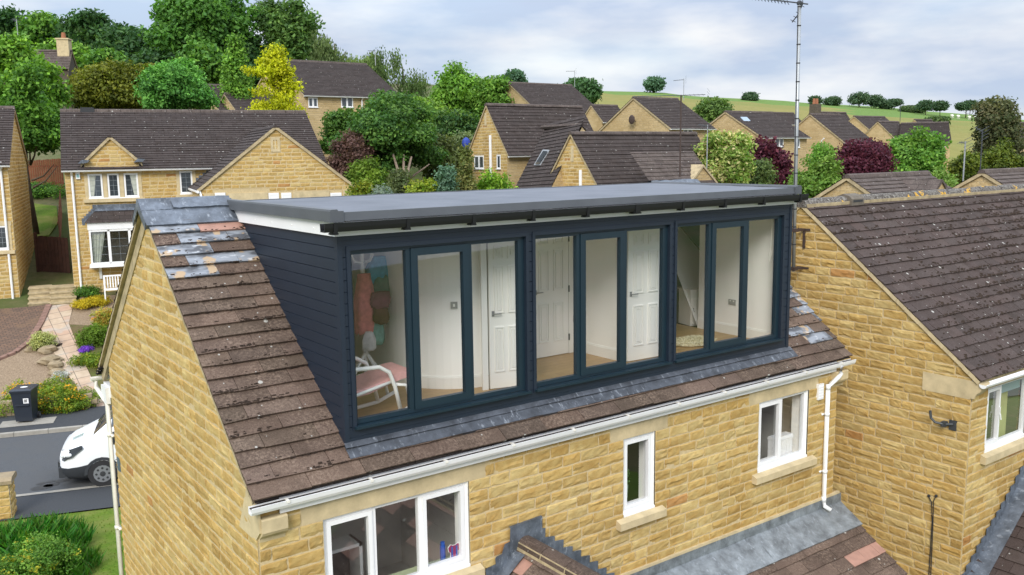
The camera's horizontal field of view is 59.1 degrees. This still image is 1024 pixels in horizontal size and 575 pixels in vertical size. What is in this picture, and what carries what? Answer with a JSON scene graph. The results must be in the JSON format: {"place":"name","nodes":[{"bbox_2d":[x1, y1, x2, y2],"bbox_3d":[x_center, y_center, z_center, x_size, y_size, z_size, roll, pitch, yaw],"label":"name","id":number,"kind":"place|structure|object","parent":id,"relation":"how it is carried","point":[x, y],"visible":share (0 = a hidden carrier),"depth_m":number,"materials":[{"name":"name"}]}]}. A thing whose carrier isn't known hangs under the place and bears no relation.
{"place":"outdoors","nodes":[
{"label":"outdoors","id":0,"kind":"place"},
{"bbox_2d":[0,305,44,357],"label":"driveway","id":1,"kind":"structure","parent":0,"point":[17,325],"depth_m":33.45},
{"bbox_2d":[0,405,111,435],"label":"pavement","id":2,"kind":"structure","parent":0,"point":[84,417],"depth_m":27.79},
{"bbox_2d":[8,384,40,421],"bbox_3d":[-14.866,3.537,27.587,0.620,1.078,0.828,-2,9,-11],"label":"wheelie bin","id":3,"kind":"object","parent":2,"relation":"on","point":[24,397],"visible":1,"depth_m":27.33,"materials":[{"name":"black plastic"}]},
{"bbox_2d":[0,507,125,574],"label":"lawn","id":4,"kind":"structure","parent":0,"point":[101,535],"depth_m":19.37,"materials":[{"name":"green plant"}]},
{"bbox_2d":[0,530,83,574],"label":"flowering plant","id":5,"kind":"object","parent":4,"relation":"on","point":[35,559],"visible":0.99,"depth_m":17.06,"materials":[{"name":"green plant"}]},
{"bbox_2d":[0,510,97,563],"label":"leafy plant","id":6,"kind":"object","parent":4,"relation":"on","point":[10,533],"visible":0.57,"depth_m":18.93,"materials":[{"name":"green plant"}]},
{"bbox_2d":[13,539,106,574],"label":"leafy plant","id":7,"kind":"object","parent":4,"relation":"on","point":[92,556],"visible":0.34,"depth_m":17.86,"materials":[{"name":"green plant"}]},
{"bbox_2d":[41,304,104,406],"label":"garden path","id":8,"kind":"structure","parent":0,"point":[58,317],"depth_m":32.64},
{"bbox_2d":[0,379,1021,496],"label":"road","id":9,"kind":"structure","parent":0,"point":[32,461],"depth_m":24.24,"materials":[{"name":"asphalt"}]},
{"bbox_2d":[0,424,87,437],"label":"kerb","id":10,"kind":"structure","parent":9,"relation":"on","point":[40,431],"depth_m":26.61,"materials":[{"name":"concrete"}]},
{"bbox_2d":[58,409,117,485],"bbox_3d":[-8.987,3.688,23.526,5.066,2.022,2.480,-4,9,-18],"label":"van","id":11,"kind":"object","parent":9,"relation":"on","point":[84,454],"visible":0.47,"depth_m":22.16,"materials":[{"name":"white paint"}]},
{"bbox_2d":[0,380,1021,520],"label":"pavement","id":12,"kind":"structure","parent":0,"point":[80,500],"depth_m":21.36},
{"bbox_2d":[0,84,1023,519],"bbox_3d":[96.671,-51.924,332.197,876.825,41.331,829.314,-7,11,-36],"label":"ground","id":13,"kind":"structure","parent":0,"point":[960,130],"depth_m":128.66,"materials":[{"name":"green plant"}]},
{"bbox_2d":[0,471,16,521],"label":"gate pier","id":14,"kind":"structure","parent":13,"relation":"on","point":[7,484],"depth_m":20.34,"materials":[{"name":"stone"}]},
{"bbox_2d":[0,3,26,35],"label":"woodland tree","id":15,"kind":"object","parent":13,"relation":"on","point":[7,15],"visible":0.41,"depth_m":103.45,"materials":[{"name":"green plant"}]},
{"bbox_2d":[0,106,33,298],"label":"house","id":16,"kind":"structure","parent":13,"relation":"on","point":[16,243],"depth_m":35.97,"materials":[{"name":"stone"}]},
{"bbox_2d":[0,331,68,399],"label":"gravel bed","id":17,"kind":"object","parent":13,"relation":"on","point":[22,365],"visible":0.48,"depth_m":30.80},
{"bbox_2d":[12,9,66,49],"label":"woodland tree","id":18,"kind":"object","parent":13,"relation":"on","point":[38,27],"visible":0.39,"depth_m":99.54,"materials":[{"name":"green plant"}]},
{"bbox_2d":[28,284,51,305],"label":"stone steps","id":19,"kind":"structure","parent":13,"relation":"on","point":[39,294],"depth_m":35.41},
{"bbox_2d":[32,203,57,236],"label":"side lawn","id":20,"kind":"structure","parent":13,"relation":"on","point":[47,217],"depth_m":46.11,"materials":[{"name":"green plant"}]},
{"bbox_2d":[0,62,62,233],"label":"garden tree","id":21,"kind":"object","parent":20,"relation":"on","point":[38,115],"visible":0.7,"depth_m":42.23,"materials":[{"name":"green plant"}]},
{"bbox_2d":[0,31,73,110],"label":"garden tree","id":22,"kind":"object","parent":20,"relation":"on","point":[14,50],"visible":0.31,"depth_m":44.61,"materials":[{"name":"green plant"}]},
{"bbox_2d":[1,375,90,414],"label":"flowering bush","id":23,"kind":"object","parent":13,"relation":"on","point":[57,390],"visible":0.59,"depth_m":28.57,"materials":[{"name":"green plant"}]},
{"bbox_2d":[28,158,64,188],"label":"fence","id":24,"kind":"object","parent":13,"relation":"on","point":[54,177],"visible":0.4,"depth_m":51.27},
{"bbox_2d":[31,180,65,198],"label":"hedge","id":25,"kind":"object","parent":13,"relation":"on","point":[47,189],"visible":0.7,"depth_m":49.53,"materials":[{"name":"green plant"}]},
{"bbox_2d":[33,232,70,272],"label":"garden gate","id":26,"kind":"structure","parent":13,"relation":"on","point":[56,251],"depth_m":38.58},
{"bbox_2d":[34,32,78,108],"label":"cottage","id":27,"kind":"structure","parent":13,"relation":"on","point":[62,55],"depth_m":76.82,"materials":[{"name":"tile"}]},
{"bbox_2d":[31,37,89,68],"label":"woodland tree","id":28,"kind":"object","parent":13,"relation":"on","point":[79,50],"visible":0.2,"depth_m":84.97,"materials":[{"name":"green plant"}]},
{"bbox_2d":[50,284,76,304],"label":"stone steps","id":29,"kind":"structure","parent":13,"relation":"on","point":[62,294],"depth_m":35.54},
{"bbox_2d":[48,7,115,49],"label":"woodland tree","id":30,"kind":"object","parent":13,"relation":"on","point":[83,26],"visible":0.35,"depth_m":98.14,"materials":[{"name":"green plant"}]},
{"bbox_2d":[70,325,111,404],"bbox_3d":[-14.102,2.635,31.857,1.766,1.933,6.213,-7,11,-36],"label":"planting bed","id":31,"kind":"object","parent":13,"relation":"on","point":[91,370],"visible":0.19,"depth_m":32.25,"materials":[{"name":"plant"}]},
{"bbox_2d":[65,350,100,369],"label":"plant","id":32,"kind":"object","parent":31,"relation":"on","point":[89,359],"visible":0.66,"depth_m":31.25,"materials":[{"name":"green plant"}]},
{"bbox_2d":[73,322,108,350],"bbox_3d":[-14.873,1.833,32.747,1.939,1.176,1.330,-4,9,-18],"label":"garden shrub","id":33,"kind":"object","parent":31,"relation":"on","point":[91,335],"visible":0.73,"depth_m":32.48,"materials":[{"name":"green plant"}]},
{"bbox_2d":[69,295,115,325],"bbox_3d":[-15.957,0.944,34.894,1.914,0.935,2.659,-3,9,-17],"label":"gravel bed","id":34,"kind":"object","parent":13,"relation":"on","point":[82,317],"visible":0.42,"depth_m":34.62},
{"bbox_2d":[79,46,128,68],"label":"woodland tree","id":35,"kind":"object","parent":13,"relation":"on","point":[98,55],"visible":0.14,"depth_m":82.68,"materials":[{"name":"green plant"}]},
{"bbox_2d":[66,56,154,110],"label":"olive tree","id":36,"kind":"object","parent":13,"relation":"on","point":[105,85],"visible":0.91,"depth_m":48.80,"materials":[{"name":"green plant"}]},
{"bbox_2d":[93,21,146,54],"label":"woodland tree","id":37,"kind":"object","parent":13,"relation":"on","point":[110,37],"visible":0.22,"depth_m":95.94,"materials":[{"name":"green plant"}]},
{"bbox_2d":[121,25,154,59],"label":"woodland tree","id":38,"kind":"object","parent":13,"relation":"on","point":[133,44],"visible":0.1,"depth_m":93.91,"materials":[{"name":"green plant"}]},
{"bbox_2d":[124,44,177,70],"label":"woodland tree","id":39,"kind":"object","parent":13,"relation":"on","point":[153,55],"visible":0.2,"depth_m":78.75,"materials":[{"name":"green plant"}]},
{"bbox_2d":[131,56,219,109],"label":"round tree","id":40,"kind":"object","parent":13,"relation":"on","point":[173,84],"visible":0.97,"depth_m":45.47,"materials":[{"name":"green plant"}]},
{"bbox_2d":[137,0,263,83],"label":"broad tree","id":41,"kind":"object","parent":13,"relation":"on","point":[176,25],"visible":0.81,"depth_m":72.89,"materials":[{"name":"green plant"}]},
{"bbox_2d":[174,39,226,83],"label":"woodland tree","id":42,"kind":"object","parent":13,"relation":"on","point":[208,59],"visible":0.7,"depth_m":68.65,"materials":[{"name":"green plant"}]},
{"bbox_2d":[60,107,353,291],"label":"opposite house","id":43,"kind":"structure","parent":13,"relation":"on","point":[116,164],"depth_m":36.28,"materials":[{"name":"stone"}]},
{"bbox_2d":[87,221,132,278],"bbox_3d":[-15.718,-1.508,36.215,2.375,2.308,1.065,-7,11,-36],"label":"bay window","id":44,"kind":"structure","parent":43,"relation":"in","point":[109,241],"depth_m":35.90,"materials":[{"name":"white plastic"}]},
{"bbox_2d":[87,173,139,198],"bbox_3d":[-15.926,-4.060,36.080,1.879,0.986,0.161,-5,9,-24],"label":"window","id":45,"kind":"structure","parent":43,"relation":"in","point":[95,184],"depth_m":36.07,"materials":[{"name":"white plastic"}]},
{"bbox_2d":[217,32,255,108],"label":"conifer","id":46,"kind":"object","parent":13,"relation":"on","point":[237,81],"visible":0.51,"depth_m":56.36,"materials":[{"name":"green plant"}]},
{"bbox_2d":[242,28,267,88],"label":"woodland tree","id":47,"kind":"object","parent":13,"relation":"on","point":[253,51],"visible":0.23,"depth_m":76.50,"materials":[{"name":"green plant"}]},
{"bbox_2d":[220,92,289,109],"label":"house","id":48,"kind":"structure","parent":13,"relation":"on","point":[231,102],"depth_m":55.95,"materials":[{"name":"tile"}]},
{"bbox_2d":[240,42,309,117],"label":"golden tree","id":49,"kind":"object","parent":13,"relation":"on","point":[279,73],"visible":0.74,"depth_m":47.74,"materials":[{"name":"yellow plant"}]},
{"bbox_2d":[245,0,325,59],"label":"loose tree","id":50,"kind":"object","parent":13,"relation":"on","point":[293,28],"visible":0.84,"depth_m":78.41,"materials":[{"name":"green plant"}]},
{"bbox_2d":[254,59,396,163],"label":"house","id":51,"kind":"structure","parent":13,"relation":"on","point":[331,85],"depth_m":62.76,"materials":[{"name":"tile"}]},
{"bbox_2d":[308,29,352,61],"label":"birch","id":52,"kind":"object","parent":13,"relation":"on","point":[324,50],"visible":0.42,"depth_m":75.14,"materials":[{"name":"green plant"}]},
{"bbox_2d":[317,106,358,153],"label":"cherry tree","id":53,"kind":"object","parent":13,"relation":"on","point":[333,123],"visible":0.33,"depth_m":43.14,"materials":[{"name":"green plant"}]},
{"bbox_2d":[323,128,381,178],"bbox_3d":[-6.946,-3.679,39.798,2.626,6.642,2.314,-7,11,-36],"label":"copper shrub","id":54,"kind":"object","parent":13,"relation":"on","point":[352,147],"visible":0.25,"depth_m":39.02,"materials":[{"name":"brown plant"}]},
{"bbox_2d":[342,155,391,193],"bbox_3d":[-6.077,-2.689,38.743,2.226,5.962,2.432,-7,11,-36],"label":"bright hedge","id":55,"kind":"object","parent":13,"relation":"on","point":[360,170],"visible":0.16,"depth_m":37.99,"materials":[{"name":"green plant"}]},
{"bbox_2d":[321,89,450,178],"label":"cherry tree","id":56,"kind":"object","parent":13,"relation":"on","point":[387,124],"visible":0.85,"depth_m":40.95,"materials":[{"name":"green plant"}]},
{"bbox_2d":[385,166,412,193],"bbox_3d":[-4.294,-1.411,35.328,1.357,6.657,1.268,-7,11,-36],"label":"shrub","id":57,"kind":"object","parent":13,"relation":"on","point":[398,179],"visible":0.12,"depth_m":34.68,"materials":[{"name":"green plant"}]},
{"bbox_2d":[371,45,431,101],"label":"birch","id":58,"kind":"object","parent":13,"relation":"on","point":[420,85],"visible":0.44,"depth_m":69.17,"materials":[{"name":"green plant"}]},
{"bbox_2d":[404,177,440,192],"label":"shrub","id":59,"kind":"object","parent":13,"relation":"on","point":[421,186],"visible":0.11,"depth_m":33.64,"materials":[{"name":"green plant"}]},
{"bbox_2d":[416,132,472,188],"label":"shrub","id":60,"kind":"object","parent":13,"relation":"on","point":[450,145],"visible":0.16,"depth_m":45.48,"materials":[{"name":"green plant"}]},
{"bbox_2d":[431,163,460,191],"bbox_3d":[-2.431,-1.101,34.358,1.184,7.242,1.124,-7,11,-36],"label":"shrub","id":61,"kind":"object","parent":13,"relation":"on","point":[446,180],"visible":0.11,"depth_m":33.75,"materials":[{"name":"green plant"}]},
{"bbox_2d":[425,105,478,177],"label":"tree","id":62,"kind":"object","parent":13,"relation":"on","point":[452,122],"visible":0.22,"depth_m":59.06,"materials":[{"name":"green plant"}]},
{"bbox_2d":[428,59,482,116],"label":"bushy tree","id":63,"kind":"object","parent":13,"relation":"on","point":[454,87],"visible":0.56,"depth_m":78.22,"materials":[{"name":"green plant"}]},
{"bbox_2d":[453,143,478,190],"bbox_3d":[-1.756,-1.788,35.366,1.238,7.702,1.262,-7,11,-36],"label":"shrub","id":64,"kind":"object","parent":13,"relation":"on","point":[466,182],"visible":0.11,"depth_m":34.81,"materials":[{"name":"green plant"}]},
{"bbox_2d":[464,74,514,123],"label":"bushy tree","id":65,"kind":"object","parent":13,"relation":"on","point":[493,88],"visible":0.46,"depth_m":76.65,"materials":[{"name":"green plant"}]},
{"bbox_2d":[474,167,518,189],"bbox_3d":[-0.663,-1.477,36.313,1.936,6.669,2.295,-7,11,-36],"label":"shrub","id":66,"kind":"object","parent":13,"relation":"on","point":[487,181],"visible":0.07,"depth_m":35.78,"materials":[{"name":"green plant"}]},
{"bbox_2d":[90,179,907,574],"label":"stone house","id":67,"kind":"structure","parent":13,"relation":"on","point":[558,381],"depth_m":11.77,"materials":[{"name":"stone"}]},
{"bbox_2d":[331,534,362,574],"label":"shelf unit","id":68,"kind":"object","parent":67,"relation":"on","point":[347,554],"visible":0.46,"depth_m":11.03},
{"bbox_2d":[351,253,376,373],"bbox_3d":[-1.982,0.387,12.101,0.545,1.842,0.545,-2,9,-11],"label":"coat stand","id":69,"kind":"object","parent":67,"relation":"on","point":[366,356],"visible":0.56,"depth_m":12.07,"materials":[{"name":"white paint"}]},
{"bbox_2d":[354,273,374,334],"bbox_3d":[-1.950,0.220,11.951,0.321,0.814,0.169,-7,11,-36],"label":"coat","id":70,"kind":"object","parent":69,"relation":"hanging from","point":[363,311],"visible":0.94,"depth_m":11.89,"materials":[{"name":"fabric"}]},
{"bbox_2d":[365,255,387,283],"bbox_3d":[-1.761,-0.234,12.211,0.488,0.391,0.248,-7,11,-36],"label":"scarf","id":71,"kind":"object","parent":69,"relation":"hanging from","point":[375,267],"visible":0.52,"depth_m":12.10,"materials":[{"name":"fabric"}]},
{"bbox_2d":[355,356,406,409],"bbox_3d":[-1.736,1.183,10.721,1.106,0.684,0.658,-7,11,-36],"label":"rocking chair","id":72,"kind":"object","parent":67,"relation":"on","point":[374,378],"visible":0.49,"depth_m":10.67,"materials":[{"name":"white paint"}]},
{"bbox_2d":[323,482,470,574],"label":"window","id":73,"kind":"structure","parent":67,"relation":"in","point":[452,564],"depth_m":10.45,"materials":[{"name":"white plastic"}]},
{"bbox_2d":[350,237,531,429],"bbox_3d":[-0.785,0.460,10.485,2.413,1.967,0.162,-7,11,-36],"label":"window","id":74,"kind":"structure","parent":67,"relation":"in","point":[417,407],"depth_m":10.54,"materials":[{"name":"blue glass"}]},
{"bbox_2d":[479,241,515,389],"bbox_3d":[-0.075,0.312,11.782,0.673,2.050,0.109,-4,9,-22],"label":"interior door","id":75,"kind":"structure","parent":67,"relation":"in","point":[500,318],"depth_m":11.75,"materials":[{"name":"white paint"}]},
{"bbox_2d":[536,236,572,357],"bbox_3d":[0.589,0.036,13.562,0.880,2.050,0.109,-7,11,-36],"label":"interior door","id":76,"kind":"structure","parent":67,"relation":"in","point":[554,256],"depth_m":13.61,"materials":[{"name":"white paint"}]},
{"bbox_2d":[535,225,672,391],"bbox_3d":[1.230,0.214,11.943,2.413,1.967,0.162,-7,11,-36],"label":"window","id":77,"kind":"structure","parent":67,"relation":"in","point":[582,374],"depth_m":12.02,"materials":[{"name":"blue glass"}]},
{"bbox_2d":[623,432,654,517],"bbox_3d":[1.723,2.561,12.465,0.590,1.102,0.130,-7,11,-36],"label":"window","id":78,"kind":"structure","parent":67,"relation":"in","point":[642,504],"depth_m":12.52,"materials":[{"name":"white plastic"}]},
{"bbox_2d":[626,229,659,360],"bbox_3d":[1.977,0.081,13.304,0.671,1.980,0.094,-6,10,-32],"label":"interior door","id":79,"kind":"structure","parent":67,"relation":"in","point":[643,246],"depth_m":13.28,"materials":[{"name":"white paint"}]},
{"bbox_2d":[677,287,698,325],"bbox_3d":[3.269,0.324,16.128,0.460,0.645,0.432,-5,9,-24],"label":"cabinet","id":80,"kind":"object","parent":67,"relation":"attached to","point":[686,316],"visible":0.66,"depth_m":15.98,"materials":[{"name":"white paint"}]},
{"bbox_2d":[674,215,783,362],"bbox_3d":[3.244,-0.033,13.401,2.413,1.967,0.162,-7,11,-36],"label":"window","id":81,"kind":"structure","parent":67,"relation":"in","point":[711,347],"depth_m":13.48,"materials":[{"name":"blue glass"}]},
{"bbox_2d":[767,431,792,457],"bbox_3d":[4.345,2.561,14.626,0.440,0.360,0.180,-7,11,-36],"label":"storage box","id":82,"kind":"object","parent":67,"relation":"on","point":[786,441],"visible":0.75,"depth_m":14.56,"materials":[{"name":"white plastic"}]},
{"bbox_2d":[757,391,806,472],"bbox_3d":[4.263,2.255,14.303,1.230,1.112,0.130,-7,11,-36],"label":"window","id":83,"kind":"structure","parent":67,"relation":"in","point":[777,460],"depth_m":14.28,"materials":[{"name":"white plastic"}]},
{"bbox_2d":[469,103,592,188],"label":"pale gable house","id":84,"kind":"structure","parent":13,"relation":"on","point":[506,137],"depth_m":46.27,"materials":[{"name":"stone"}]},
{"bbox_2d":[504,82,591,112],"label":"long roof house","id":85,"kind":"structure","parent":13,"relation":"on","point":[542,93],"depth_m":78.05,"materials":[{"name":"tile"}]},
{"bbox_2d":[515,115,585,187],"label":"wing house","id":86,"kind":"structure","parent":13,"relation":"on","point":[544,156],"depth_m":40.84,"materials":[{"name":"tile"}]},
{"bbox_2d":[557,77,603,103],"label":"dome tree","id":87,"kind":"object","parent":13,"relation":"on","point":[591,91],"visible":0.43,"depth_m":127.91,"materials":[{"name":"green plant"}]},
{"bbox_2d":[585,104,619,130],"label":"link house","id":88,"kind":"structure","parent":13,"relation":"on","point":[598,116],"depth_m":70.83,"materials":[{"name":"stone"}]},
{"bbox_2d":[549,131,717,186],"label":"mossy gable house","id":89,"kind":"structure","parent":13,"relation":"on","point":[601,157],"depth_m":37.75,"materials":[{"name":"tile"}]},
{"bbox_2d":[692,96,734,122],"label":"round tree","id":90,"kind":"object","parent":13,"relation":"on","point":[710,109],"visible":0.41,"depth_m":86.85,"materials":[{"name":"green plant"}]},
{"bbox_2d":[691,129,757,183],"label":"variegated tree","id":91,"kind":"object","parent":13,"relation":"on","point":[729,159],"visible":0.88,"depth_m":40.38,"materials":[{"name":"green plant"}]},
{"bbox_2d":[748,158,779,184],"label":"leafy shrub","id":92,"kind":"object","parent":13,"relation":"on","point":[764,173],"visible":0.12,"depth_m":42.51,"materials":[{"name":"green plant"}]},
{"bbox_2d":[709,110,824,171],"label":"skylight house","id":93,"kind":"structure","parent":13,"relation":"on","point":[770,124],"depth_m":64.32,"materials":[{"name":"tile"}]},
{"bbox_2d":[750,135,793,184],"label":"purple tree","id":94,"kind":"object","parent":13,"relation":"on","point":[770,149],"visible":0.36,"depth_m":45.15,"materials":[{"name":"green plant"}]},
{"bbox_2d":[783,151,843,197],"bbox_3d":[11.152,-0.798,33.430,2.281,8.453,2.140,-7,11,-36],"label":"leafy shrub","id":95,"kind":"object","parent":13,"relation":"on","point":[814,181],"visible":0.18,"depth_m":32.68,"materials":[{"name":"green plant"}]},
{"bbox_2d":[799,113,872,170],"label":"plain gable house","id":96,"kind":"structure","parent":13,"relation":"on","point":[833,129],"depth_m":69.95,"materials":[{"name":"tile"}]},
{"bbox_2d":[823,137,899,177],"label":"purple tree","id":97,"kind":"object","parent":13,"relation":"on","point":[864,156],"visible":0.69,"depth_m":45.98,"materials":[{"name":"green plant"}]},
{"bbox_2d":[812,170,951,197],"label":"house","id":98,"kind":"structure","parent":13,"relation":"on","point":[879,182],"depth_m":28.09,"materials":[{"name":"tile"}]},
{"bbox_2d":[865,121,900,144],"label":"distant house","id":99,"kind":"structure","parent":13,"relation":"on","point":[879,130],"depth_m":87.09,"materials":[{"name":"stone"}]},
{"bbox_2d":[790,184,1023,574],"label":"neighbour house","id":100,"kind":"structure","parent":13,"relation":"on","point":[914,300],"depth_m":15.47,"materials":[{"name":"stone"}]},
{"bbox_2d":[758,0,809,271],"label":"tv aerial","id":101,"kind":"object","parent":100,"relation":"attached to","point":[800,3],"visible":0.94,"depth_m":16.00,"materials":[{"name":"grey metal"}]},
{"bbox_2d":[984,377,1023,452],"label":"window","id":102,"kind":"structure","parent":100,"relation":"in","point":[995,442],"depth_m":14.93,"materials":[{"name":"white plastic"}]},
{"bbox_2d":[884,126,951,172],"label":"leafy tree","id":103,"kind":"object","parent":13,"relation":"on","point":[919,150],"visible":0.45,"depth_m":51.92,"materials":[{"name":"green plant"}]},
{"bbox_2d":[899,121,950,171],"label":"turned house","id":104,"kind":"structure","parent":13,"relation":"on","point":[943,128],"depth_m":84.97,"materials":[{"name":"tile"}]},
{"bbox_2d":[946,150,990,183],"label":"olive conifer","id":105,"kind":"object","parent":13,"relation":"on","point":[972,161],"visible":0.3,"depth_m":45.39,"materials":[{"name":"green plant"}]},
{"bbox_2d":[952,167,1023,187],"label":"house","id":106,"kind":"structure","parent":13,"relation":"on","point":[994,177],"depth_m":29.74,"materials":[{"name":"tile"}]},
{"bbox_2d":[969,95,1023,157],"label":"leafy tree","id":107,"kind":"object","parent":13,"relation":"on","point":[999,116],"visible":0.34,"depth_m":54.96,"materials":[{"name":"green plant"}]},
{"bbox_2d":[979,137,1018,168],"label":"olive conifer","id":108,"kind":"object","parent":13,"relation":"on","point":[1001,156],"visible":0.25,"depth_m":45.49,"materials":[{"name":"green plant"}]},
{"bbox_2d":[0,0,1023,119],"label":"sky","id":109,"kind":"structure","parent":0,"point":[911,51],"materials":[{"name":"white"}]},
{"bbox_2d":[598,97,716,142],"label":"dished house","id":110,"kind":"structure","parent":0,"point":[655,113],"depth_m":58.11,"materials":[{"name":"stone"}]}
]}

